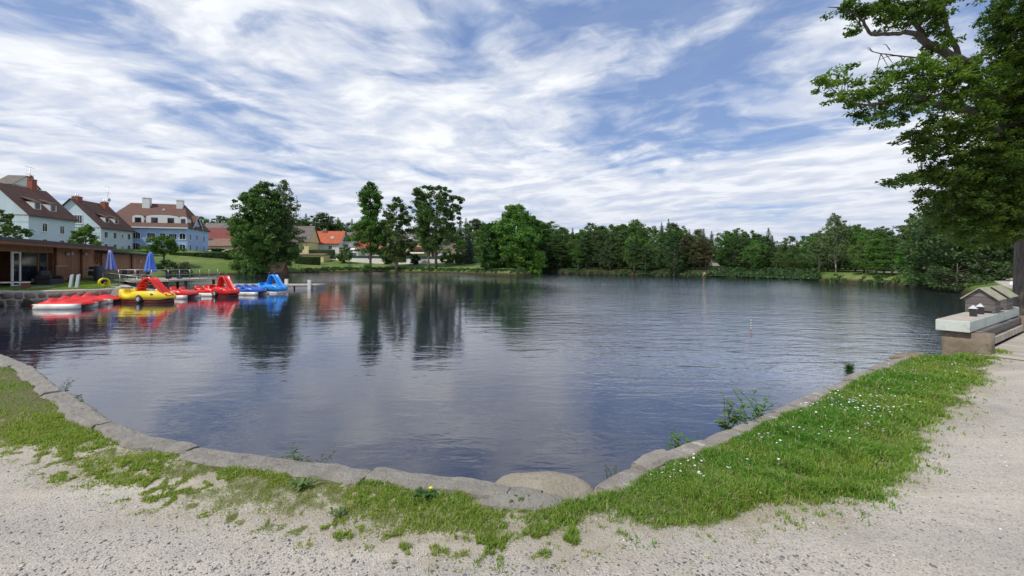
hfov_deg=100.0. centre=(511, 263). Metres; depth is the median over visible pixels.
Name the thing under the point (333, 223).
broadleaf tree
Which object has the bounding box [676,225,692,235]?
broadleaf tree
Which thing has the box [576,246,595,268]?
broadleaf tree
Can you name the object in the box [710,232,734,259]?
broadleaf tree
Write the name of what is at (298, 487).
weed
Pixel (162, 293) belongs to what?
slide boat
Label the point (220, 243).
house
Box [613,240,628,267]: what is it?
broadleaf tree
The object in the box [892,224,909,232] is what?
broadleaf tree
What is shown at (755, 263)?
broadleaf tree
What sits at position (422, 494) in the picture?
weed
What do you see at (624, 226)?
broadleaf tree
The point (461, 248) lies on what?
garden tree
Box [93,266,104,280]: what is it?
barrel
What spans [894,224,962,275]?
broadleaf tree
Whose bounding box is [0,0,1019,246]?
sky
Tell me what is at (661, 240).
pine tree
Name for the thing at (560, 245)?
pine tree
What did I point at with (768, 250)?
pine tree
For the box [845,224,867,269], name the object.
broadleaf tree
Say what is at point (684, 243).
pine tree
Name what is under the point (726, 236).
broadleaf tree
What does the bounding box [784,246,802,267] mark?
broadleaf tree
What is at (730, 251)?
broadleaf tree
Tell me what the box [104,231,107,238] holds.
window
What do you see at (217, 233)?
house
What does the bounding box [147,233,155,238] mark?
window
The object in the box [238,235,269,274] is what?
young tree
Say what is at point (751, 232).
broadleaf tree
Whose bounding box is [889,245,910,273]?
broadleaf tree
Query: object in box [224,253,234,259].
hedge
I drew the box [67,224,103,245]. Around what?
tree
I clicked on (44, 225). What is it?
window
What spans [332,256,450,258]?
fence
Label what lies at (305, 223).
broadleaf tree
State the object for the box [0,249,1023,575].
ground
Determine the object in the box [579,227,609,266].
broadleaf tree
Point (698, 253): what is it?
pine tree
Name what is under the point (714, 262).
house
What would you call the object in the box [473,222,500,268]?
round tree
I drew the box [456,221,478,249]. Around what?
broadleaf tree
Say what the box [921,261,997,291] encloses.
bush
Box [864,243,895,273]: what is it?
broadleaf tree
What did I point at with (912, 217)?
broadleaf tree
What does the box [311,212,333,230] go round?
conifer
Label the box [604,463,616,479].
weed
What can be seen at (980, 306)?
lantern box
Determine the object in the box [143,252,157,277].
parasol
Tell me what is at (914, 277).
bush
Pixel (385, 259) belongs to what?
garden tree
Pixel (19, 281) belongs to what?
bench
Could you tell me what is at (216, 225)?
house
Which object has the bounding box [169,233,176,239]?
window
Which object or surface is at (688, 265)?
broadleaf tree
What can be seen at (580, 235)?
broadleaf tree
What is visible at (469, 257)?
blue spruce
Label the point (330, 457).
weed
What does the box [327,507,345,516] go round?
weed
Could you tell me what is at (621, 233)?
tree
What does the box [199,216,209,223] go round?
broadleaf tree
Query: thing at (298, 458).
weed
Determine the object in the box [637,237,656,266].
broadleaf tree
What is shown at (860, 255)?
young tree
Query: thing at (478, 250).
garden tree
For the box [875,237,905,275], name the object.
young tree
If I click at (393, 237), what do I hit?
broadleaf tree
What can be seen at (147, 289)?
ramp
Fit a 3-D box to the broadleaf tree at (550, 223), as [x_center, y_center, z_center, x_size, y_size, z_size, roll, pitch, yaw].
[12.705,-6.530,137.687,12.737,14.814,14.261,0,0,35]
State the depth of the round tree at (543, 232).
115.11 m
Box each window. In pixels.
[42,223,47,232]
[59,225,64,234]
[74,215,82,223]
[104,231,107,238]
[133,232,140,238]
[133,242,140,248]
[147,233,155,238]
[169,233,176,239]
[179,233,185,239]
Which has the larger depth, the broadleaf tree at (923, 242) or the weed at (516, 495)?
the broadleaf tree at (923, 242)
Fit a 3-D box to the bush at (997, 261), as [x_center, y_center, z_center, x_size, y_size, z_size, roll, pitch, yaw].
[38.843,0.177,35.746,5.706,3.231,4.821,0,0,39]
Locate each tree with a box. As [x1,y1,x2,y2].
[0,209,34,238]
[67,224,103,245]
[139,235,186,265]
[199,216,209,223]
[203,216,229,224]
[207,248,224,251]
[220,216,246,225]
[226,181,303,273]
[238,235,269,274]
[258,179,306,273]
[291,219,318,229]
[303,215,325,226]
[315,216,350,230]
[328,221,352,231]
[334,247,353,262]
[345,181,394,271]
[372,196,417,270]
[380,251,393,263]
[390,232,404,253]
[408,185,464,266]
[410,254,420,263]
[414,214,442,267]
[440,250,453,262]
[446,240,478,261]
[452,252,462,263]
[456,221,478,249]
[468,228,488,250]
[472,237,486,256]
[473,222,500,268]
[481,203,547,268]
[524,215,551,261]
[525,252,547,273]
[538,221,566,243]
[542,242,552,270]
[548,228,566,266]
[550,235,565,267]
[552,226,568,265]
[552,229,575,266]
[552,242,568,268]
[554,248,566,264]
[561,238,580,267]
[563,231,579,266]
[571,231,595,266]
[572,246,583,270]
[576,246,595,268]
[577,232,596,268]
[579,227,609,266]
[583,222,597,241]
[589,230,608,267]
[592,242,604,267]
[594,244,622,269]
[596,225,608,251]
[597,224,629,266]
[603,233,618,268]
[611,223,639,266]
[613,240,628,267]
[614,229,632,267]
[621,232,650,268]
[624,241,640,271]
[626,221,650,265]
[628,219,648,232]
[635,246,654,271]
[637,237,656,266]
[646,225,659,238]
[646,237,662,268]
[649,243,673,268]
[652,227,681,260]
[654,236,666,267]
[661,242,687,275]
[662,235,679,262]
[664,222,678,231]
[667,229,688,262]
[674,235,714,268]
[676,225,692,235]
[679,235,694,269]
[681,249,694,269]
[684,235,697,269]
[687,248,709,267]
[690,237,711,269]
[692,228,708,237]
[697,238,713,269]
[702,229,712,267]
[709,231,715,251]
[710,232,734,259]
[711,230,744,267]
[715,236,750,267]
[718,242,742,266]
[721,228,751,251]
[734,237,752,267]
[735,230,761,244]
[741,233,757,267]
[741,240,774,268]
[746,240,760,266]
[758,241,774,266]
[759,228,777,267]
[764,235,779,265]
[770,251,787,268]
[778,236,800,260]
[778,251,799,269]
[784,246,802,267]
[794,240,823,268]
[795,234,813,247]
[798,235,819,265]
[799,232,831,269]
[806,230,821,242]
[809,0,1023,315]
[809,235,841,270]
[813,225,862,269]
[817,213,855,271]
[821,237,852,271]
[833,233,868,271]
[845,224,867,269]
[846,235,881,273]
[851,242,872,272]
[858,238,889,274]
[864,229,882,242]
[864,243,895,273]
[865,226,893,237]
[871,228,896,263]
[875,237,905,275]
[889,212,921,258]
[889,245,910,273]
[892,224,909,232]
[893,236,936,268]
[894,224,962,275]
[903,193,1000,282]
[929,154,1013,277]
[932,167,1003,268]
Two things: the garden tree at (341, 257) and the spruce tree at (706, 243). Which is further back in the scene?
the garden tree at (341, 257)
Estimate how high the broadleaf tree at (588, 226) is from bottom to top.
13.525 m
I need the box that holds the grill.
[88,266,93,275]
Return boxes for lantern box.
[969,305,978,316]
[976,303,984,313]
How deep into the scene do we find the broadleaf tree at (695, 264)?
85.07 m
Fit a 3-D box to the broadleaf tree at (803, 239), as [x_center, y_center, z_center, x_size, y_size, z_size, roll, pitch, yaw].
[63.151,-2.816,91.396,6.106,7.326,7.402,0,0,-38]
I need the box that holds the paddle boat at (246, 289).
[234,284,268,294]
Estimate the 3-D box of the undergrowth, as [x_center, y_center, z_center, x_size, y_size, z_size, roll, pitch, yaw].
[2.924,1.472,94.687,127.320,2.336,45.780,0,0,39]
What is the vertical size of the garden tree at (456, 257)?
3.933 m
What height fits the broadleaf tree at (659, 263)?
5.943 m
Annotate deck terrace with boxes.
[85,269,217,289]
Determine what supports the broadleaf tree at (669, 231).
on the ground at (970, 493)
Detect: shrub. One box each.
[155,259,175,271]
[172,261,193,275]
[236,263,263,274]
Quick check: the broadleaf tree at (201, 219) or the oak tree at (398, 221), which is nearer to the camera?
the oak tree at (398, 221)
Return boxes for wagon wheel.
[95,253,100,263]
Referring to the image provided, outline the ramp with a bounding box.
[102,272,154,290]
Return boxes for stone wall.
[0,354,542,497]
[594,357,910,494]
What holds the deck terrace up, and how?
on the ground at (970, 493)
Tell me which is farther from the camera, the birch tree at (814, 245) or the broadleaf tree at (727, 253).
the broadleaf tree at (727, 253)
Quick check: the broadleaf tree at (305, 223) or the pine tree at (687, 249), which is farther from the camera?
the broadleaf tree at (305, 223)
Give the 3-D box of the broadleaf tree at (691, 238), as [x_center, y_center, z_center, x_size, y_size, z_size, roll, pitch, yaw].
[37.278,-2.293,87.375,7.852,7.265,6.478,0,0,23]
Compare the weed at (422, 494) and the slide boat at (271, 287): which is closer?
the weed at (422, 494)
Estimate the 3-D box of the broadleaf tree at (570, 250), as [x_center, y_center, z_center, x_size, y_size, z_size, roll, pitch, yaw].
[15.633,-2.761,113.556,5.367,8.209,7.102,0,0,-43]
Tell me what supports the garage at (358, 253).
on the ground at (970, 493)
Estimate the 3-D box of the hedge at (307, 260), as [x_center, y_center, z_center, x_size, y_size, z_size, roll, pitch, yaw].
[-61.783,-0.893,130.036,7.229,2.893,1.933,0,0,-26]
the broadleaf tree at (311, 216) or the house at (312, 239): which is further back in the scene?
the broadleaf tree at (311, 216)
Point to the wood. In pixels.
(706, 266)
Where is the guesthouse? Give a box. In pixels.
[116,197,210,250]
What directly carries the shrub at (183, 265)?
on the ground at (970, 493)
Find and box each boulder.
[108,287,126,296]
[482,492,568,509]
[495,471,594,499]
[889,352,932,359]
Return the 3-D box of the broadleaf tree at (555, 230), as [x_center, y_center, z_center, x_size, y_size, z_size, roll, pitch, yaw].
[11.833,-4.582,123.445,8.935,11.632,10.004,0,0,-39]
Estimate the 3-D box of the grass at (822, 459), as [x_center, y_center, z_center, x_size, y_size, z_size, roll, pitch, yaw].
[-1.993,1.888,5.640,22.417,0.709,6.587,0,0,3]
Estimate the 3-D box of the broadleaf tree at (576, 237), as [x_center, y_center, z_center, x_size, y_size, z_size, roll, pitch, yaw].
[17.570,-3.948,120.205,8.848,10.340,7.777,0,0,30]
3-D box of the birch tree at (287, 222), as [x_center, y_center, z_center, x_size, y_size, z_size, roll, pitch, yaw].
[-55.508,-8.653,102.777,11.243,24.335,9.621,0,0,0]
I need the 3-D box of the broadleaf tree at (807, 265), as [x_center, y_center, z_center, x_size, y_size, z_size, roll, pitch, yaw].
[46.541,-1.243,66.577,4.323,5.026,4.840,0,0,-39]
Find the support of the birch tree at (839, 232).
on the ground at (970, 493)
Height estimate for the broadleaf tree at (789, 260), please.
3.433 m
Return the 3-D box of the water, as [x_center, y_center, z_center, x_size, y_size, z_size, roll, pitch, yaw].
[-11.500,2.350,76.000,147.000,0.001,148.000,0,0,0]
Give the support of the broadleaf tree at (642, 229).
on the ground at (970, 493)
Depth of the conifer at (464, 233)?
177.65 m
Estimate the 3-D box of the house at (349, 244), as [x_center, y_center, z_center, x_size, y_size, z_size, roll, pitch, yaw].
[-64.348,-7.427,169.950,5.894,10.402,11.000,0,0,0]
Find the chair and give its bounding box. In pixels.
[122,269,131,278]
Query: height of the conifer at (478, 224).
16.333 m
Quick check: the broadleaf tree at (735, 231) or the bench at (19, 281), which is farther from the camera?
the broadleaf tree at (735, 231)
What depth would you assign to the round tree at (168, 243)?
90.96 m
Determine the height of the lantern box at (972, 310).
0.225 m
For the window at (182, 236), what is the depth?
117.20 m
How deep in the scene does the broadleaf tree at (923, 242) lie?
37.67 m
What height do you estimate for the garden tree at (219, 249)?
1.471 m
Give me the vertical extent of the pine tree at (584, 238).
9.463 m
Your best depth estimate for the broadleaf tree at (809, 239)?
78.24 m
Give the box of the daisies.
[650,361,984,492]
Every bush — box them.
[360,264,372,271]
[891,253,983,287]
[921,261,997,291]
[937,248,1012,282]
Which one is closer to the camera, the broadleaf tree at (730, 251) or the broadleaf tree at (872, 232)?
the broadleaf tree at (872, 232)
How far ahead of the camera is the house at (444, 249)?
153.70 m
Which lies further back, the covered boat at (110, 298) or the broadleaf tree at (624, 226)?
the broadleaf tree at (624, 226)
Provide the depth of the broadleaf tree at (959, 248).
42.23 m
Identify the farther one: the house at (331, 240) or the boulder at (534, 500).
the house at (331, 240)
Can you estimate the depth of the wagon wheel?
39.24 m
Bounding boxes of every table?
[0,282,30,288]
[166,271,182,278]
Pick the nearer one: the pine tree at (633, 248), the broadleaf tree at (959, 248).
the broadleaf tree at (959, 248)
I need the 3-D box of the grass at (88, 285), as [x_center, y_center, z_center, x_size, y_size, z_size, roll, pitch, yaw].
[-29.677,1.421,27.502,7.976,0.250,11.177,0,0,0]
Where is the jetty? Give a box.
[184,279,325,288]
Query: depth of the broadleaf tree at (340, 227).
211.33 m
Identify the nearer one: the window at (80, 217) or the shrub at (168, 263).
the shrub at (168, 263)
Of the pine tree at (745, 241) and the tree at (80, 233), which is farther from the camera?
the pine tree at (745, 241)
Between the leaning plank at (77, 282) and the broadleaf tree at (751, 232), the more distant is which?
the broadleaf tree at (751, 232)
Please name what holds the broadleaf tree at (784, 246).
on the ground at (970, 493)
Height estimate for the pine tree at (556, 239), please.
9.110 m
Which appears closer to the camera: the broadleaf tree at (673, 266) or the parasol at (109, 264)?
the parasol at (109, 264)
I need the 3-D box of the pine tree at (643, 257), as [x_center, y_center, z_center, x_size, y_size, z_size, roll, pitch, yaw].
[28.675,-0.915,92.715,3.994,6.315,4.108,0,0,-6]
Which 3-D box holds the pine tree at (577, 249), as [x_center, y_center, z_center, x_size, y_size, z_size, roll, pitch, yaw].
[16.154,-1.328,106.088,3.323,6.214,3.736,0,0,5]
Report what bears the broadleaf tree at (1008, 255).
on the ground at (970, 493)
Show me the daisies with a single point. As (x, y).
(825, 415)
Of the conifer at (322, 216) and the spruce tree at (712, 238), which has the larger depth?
the conifer at (322, 216)
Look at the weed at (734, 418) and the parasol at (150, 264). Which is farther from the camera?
the parasol at (150, 264)
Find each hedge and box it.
[170,252,223,258]
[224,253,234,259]
[295,256,320,264]
[309,249,334,255]
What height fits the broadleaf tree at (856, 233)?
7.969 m
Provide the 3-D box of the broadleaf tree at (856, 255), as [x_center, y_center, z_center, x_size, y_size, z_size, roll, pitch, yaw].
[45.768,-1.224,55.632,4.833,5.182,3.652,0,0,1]
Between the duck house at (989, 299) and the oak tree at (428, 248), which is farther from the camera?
the oak tree at (428, 248)
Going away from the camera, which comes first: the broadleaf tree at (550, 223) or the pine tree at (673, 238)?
the pine tree at (673, 238)
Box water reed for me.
[842,362,857,370]
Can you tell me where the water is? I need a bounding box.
[0,272,965,488]
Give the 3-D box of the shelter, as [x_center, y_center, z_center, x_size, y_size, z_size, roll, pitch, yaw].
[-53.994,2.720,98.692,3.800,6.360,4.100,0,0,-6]
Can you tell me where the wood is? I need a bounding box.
[543,249,1005,269]
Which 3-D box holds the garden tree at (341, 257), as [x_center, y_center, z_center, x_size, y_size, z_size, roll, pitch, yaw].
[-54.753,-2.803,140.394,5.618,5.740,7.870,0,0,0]
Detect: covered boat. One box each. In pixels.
[30,297,97,309]
[59,294,107,304]
[81,294,120,303]
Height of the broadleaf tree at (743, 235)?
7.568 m
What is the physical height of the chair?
0.920 m
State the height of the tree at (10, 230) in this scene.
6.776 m
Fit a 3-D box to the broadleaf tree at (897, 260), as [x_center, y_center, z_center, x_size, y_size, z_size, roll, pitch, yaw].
[44.342,-0.925,46.722,4.251,4.583,3.212,0,0,35]
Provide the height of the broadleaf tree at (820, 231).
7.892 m
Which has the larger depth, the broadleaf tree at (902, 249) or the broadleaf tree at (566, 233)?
the broadleaf tree at (566, 233)
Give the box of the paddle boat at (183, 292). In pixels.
[155,286,200,298]
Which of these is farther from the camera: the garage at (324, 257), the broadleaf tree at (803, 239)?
the garage at (324, 257)
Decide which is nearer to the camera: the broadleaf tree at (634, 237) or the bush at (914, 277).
the bush at (914, 277)
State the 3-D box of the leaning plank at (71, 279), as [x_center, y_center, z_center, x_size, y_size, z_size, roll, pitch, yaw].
[-27.442,1.095,26.733,0.477,0.947,0.281,0,0,15]
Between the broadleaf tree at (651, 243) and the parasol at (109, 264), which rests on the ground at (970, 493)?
the broadleaf tree at (651, 243)
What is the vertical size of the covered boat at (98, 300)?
0.643 m
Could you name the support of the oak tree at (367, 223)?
on the ground at (970, 493)
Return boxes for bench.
[0,281,32,287]
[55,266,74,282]
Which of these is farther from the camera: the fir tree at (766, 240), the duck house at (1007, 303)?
the fir tree at (766, 240)
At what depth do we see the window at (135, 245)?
114.09 m
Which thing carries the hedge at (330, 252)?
on the ground at (970, 493)
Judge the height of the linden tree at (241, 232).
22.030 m
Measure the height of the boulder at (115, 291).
1.223 m
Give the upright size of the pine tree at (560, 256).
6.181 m
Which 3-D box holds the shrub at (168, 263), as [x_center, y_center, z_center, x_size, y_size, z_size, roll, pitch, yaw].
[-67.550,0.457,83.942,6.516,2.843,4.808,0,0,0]
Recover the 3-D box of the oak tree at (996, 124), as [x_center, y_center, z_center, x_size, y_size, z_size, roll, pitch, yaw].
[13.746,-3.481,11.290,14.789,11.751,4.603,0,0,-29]
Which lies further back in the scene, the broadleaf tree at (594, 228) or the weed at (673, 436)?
the broadleaf tree at (594, 228)
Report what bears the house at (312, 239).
on the ground at (970, 493)
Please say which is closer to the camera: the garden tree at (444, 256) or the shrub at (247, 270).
the shrub at (247, 270)
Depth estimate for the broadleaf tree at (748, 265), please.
80.62 m
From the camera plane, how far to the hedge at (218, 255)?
108.58 m
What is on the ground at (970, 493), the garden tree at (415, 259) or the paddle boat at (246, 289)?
the garden tree at (415, 259)
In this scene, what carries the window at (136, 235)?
in the guesthouse
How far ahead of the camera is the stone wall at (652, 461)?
3.88 m
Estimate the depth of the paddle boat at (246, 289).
32.47 m
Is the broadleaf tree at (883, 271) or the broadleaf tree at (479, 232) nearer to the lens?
the broadleaf tree at (883, 271)
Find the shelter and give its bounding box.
[264,262,288,273]
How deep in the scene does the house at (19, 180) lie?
143.76 m
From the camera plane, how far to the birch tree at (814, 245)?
64.18 m
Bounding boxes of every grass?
[0,281,106,290]
[0,347,1020,575]
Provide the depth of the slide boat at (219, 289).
30.71 m
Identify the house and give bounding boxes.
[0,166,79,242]
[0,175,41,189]
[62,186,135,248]
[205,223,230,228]
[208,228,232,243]
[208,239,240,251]
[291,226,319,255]
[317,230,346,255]
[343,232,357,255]
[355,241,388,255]
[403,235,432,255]
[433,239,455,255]
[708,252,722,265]
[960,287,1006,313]
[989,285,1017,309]
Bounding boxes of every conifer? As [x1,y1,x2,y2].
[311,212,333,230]
[457,220,462,239]
[459,218,468,244]
[465,218,481,251]
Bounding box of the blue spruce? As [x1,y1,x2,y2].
[461,234,479,263]
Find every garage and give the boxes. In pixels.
[301,254,329,261]
[350,248,361,255]
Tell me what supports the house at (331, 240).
on the ground at (970, 493)
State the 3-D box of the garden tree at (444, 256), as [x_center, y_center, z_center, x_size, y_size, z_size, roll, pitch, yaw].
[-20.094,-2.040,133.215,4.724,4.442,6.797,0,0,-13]
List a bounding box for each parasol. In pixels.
[104,250,116,278]
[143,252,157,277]
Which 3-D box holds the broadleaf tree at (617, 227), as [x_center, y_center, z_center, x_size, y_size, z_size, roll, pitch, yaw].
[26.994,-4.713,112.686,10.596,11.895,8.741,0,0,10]
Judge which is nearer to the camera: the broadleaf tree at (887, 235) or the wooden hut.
the wooden hut
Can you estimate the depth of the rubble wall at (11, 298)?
24.75 m
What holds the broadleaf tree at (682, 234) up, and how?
on the ground at (970, 493)
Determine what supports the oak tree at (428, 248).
on the ground at (970, 493)
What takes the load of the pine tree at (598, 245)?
on the ground at (970, 493)
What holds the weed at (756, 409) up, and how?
on the stone wall at (652, 461)
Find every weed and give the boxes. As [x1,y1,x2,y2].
[61,377,77,391]
[282,442,300,460]
[286,476,319,489]
[296,450,336,462]
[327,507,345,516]
[413,486,439,500]
[508,494,528,505]
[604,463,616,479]
[664,424,701,448]
[714,392,773,430]
[727,386,769,421]
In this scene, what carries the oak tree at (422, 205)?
on the ground at (970, 493)
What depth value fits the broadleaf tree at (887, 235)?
62.70 m
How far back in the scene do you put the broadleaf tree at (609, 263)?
100.00 m
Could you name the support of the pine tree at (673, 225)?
on the ground at (970, 493)
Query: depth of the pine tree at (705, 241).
83.94 m
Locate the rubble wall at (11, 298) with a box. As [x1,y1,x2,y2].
[0,285,132,305]
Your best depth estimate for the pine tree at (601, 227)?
127.44 m
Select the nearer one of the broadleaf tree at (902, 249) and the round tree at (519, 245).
the broadleaf tree at (902, 249)
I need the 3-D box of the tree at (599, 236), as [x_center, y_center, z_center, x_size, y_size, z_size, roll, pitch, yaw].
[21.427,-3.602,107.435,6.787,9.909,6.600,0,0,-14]
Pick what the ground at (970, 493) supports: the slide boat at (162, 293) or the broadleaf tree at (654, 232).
the broadleaf tree at (654, 232)
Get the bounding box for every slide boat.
[118,274,175,302]
[207,273,239,296]
[257,272,287,292]
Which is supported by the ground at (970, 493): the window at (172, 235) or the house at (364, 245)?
the house at (364, 245)
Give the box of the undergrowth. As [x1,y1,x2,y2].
[299,266,949,290]
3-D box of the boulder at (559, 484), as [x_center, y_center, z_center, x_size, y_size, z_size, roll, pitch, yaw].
[0.254,1.806,3.278,0.872,0.383,0.643,0,0,0]
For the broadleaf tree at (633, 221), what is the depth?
119.86 m
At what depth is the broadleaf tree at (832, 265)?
63.38 m
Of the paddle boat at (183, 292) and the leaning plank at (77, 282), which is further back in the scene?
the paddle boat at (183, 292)
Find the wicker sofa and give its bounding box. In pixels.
[35,271,62,284]
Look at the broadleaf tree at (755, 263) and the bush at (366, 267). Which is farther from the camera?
the bush at (366, 267)
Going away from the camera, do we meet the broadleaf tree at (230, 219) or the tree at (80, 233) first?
the tree at (80, 233)
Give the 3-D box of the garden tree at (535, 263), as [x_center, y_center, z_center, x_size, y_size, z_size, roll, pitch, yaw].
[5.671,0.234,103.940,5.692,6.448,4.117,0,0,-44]
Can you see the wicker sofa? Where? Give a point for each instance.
(44, 277)
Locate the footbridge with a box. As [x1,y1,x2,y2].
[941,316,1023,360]
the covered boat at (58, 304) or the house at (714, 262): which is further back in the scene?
the house at (714, 262)
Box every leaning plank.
[68,274,73,287]
[75,274,80,287]
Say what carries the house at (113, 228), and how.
on the ground at (970, 493)
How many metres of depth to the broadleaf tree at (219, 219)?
226.66 m
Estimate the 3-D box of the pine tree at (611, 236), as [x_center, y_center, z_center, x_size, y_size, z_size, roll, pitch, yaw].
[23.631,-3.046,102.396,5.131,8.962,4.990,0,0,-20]
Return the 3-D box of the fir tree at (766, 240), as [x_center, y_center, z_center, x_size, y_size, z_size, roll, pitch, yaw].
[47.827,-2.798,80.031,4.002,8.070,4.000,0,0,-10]
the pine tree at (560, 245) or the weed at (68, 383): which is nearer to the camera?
the weed at (68, 383)
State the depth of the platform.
8.26 m
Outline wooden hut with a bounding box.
[0,237,159,293]
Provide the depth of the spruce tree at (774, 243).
86.37 m
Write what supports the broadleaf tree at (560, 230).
on the ground at (970, 493)
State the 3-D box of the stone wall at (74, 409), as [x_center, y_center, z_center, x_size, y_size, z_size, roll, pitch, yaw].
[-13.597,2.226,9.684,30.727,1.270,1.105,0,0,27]
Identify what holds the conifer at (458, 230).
on the ground at (970, 493)
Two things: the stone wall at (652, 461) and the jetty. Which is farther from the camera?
the jetty
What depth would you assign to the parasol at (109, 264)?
37.45 m
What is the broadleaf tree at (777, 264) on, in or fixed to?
on the ground at (970, 493)
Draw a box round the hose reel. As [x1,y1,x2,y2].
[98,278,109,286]
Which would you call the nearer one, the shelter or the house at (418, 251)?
the shelter
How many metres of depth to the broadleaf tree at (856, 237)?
62.31 m
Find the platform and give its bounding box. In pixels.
[936,307,1018,332]
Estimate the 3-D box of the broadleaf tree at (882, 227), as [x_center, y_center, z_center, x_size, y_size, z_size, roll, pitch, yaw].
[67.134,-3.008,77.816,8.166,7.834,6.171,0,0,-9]
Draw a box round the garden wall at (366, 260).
[336,258,454,263]
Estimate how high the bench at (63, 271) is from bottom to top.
1.366 m
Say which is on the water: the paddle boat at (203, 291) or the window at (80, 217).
the paddle boat at (203, 291)
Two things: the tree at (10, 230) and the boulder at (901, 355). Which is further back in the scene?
the tree at (10, 230)
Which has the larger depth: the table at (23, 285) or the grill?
the grill
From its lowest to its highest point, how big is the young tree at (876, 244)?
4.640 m
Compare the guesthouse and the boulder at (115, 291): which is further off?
the guesthouse
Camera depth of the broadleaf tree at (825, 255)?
66.59 m
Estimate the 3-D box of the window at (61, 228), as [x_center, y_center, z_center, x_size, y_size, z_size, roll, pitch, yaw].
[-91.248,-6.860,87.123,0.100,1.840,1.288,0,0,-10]
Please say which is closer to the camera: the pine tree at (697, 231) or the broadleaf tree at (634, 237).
the broadleaf tree at (634, 237)
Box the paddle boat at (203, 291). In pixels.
[194,285,211,296]
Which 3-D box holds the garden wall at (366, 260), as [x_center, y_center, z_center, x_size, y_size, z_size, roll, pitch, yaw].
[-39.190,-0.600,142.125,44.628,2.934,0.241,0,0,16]
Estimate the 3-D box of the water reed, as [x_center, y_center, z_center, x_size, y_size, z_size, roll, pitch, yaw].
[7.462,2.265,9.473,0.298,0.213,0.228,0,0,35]

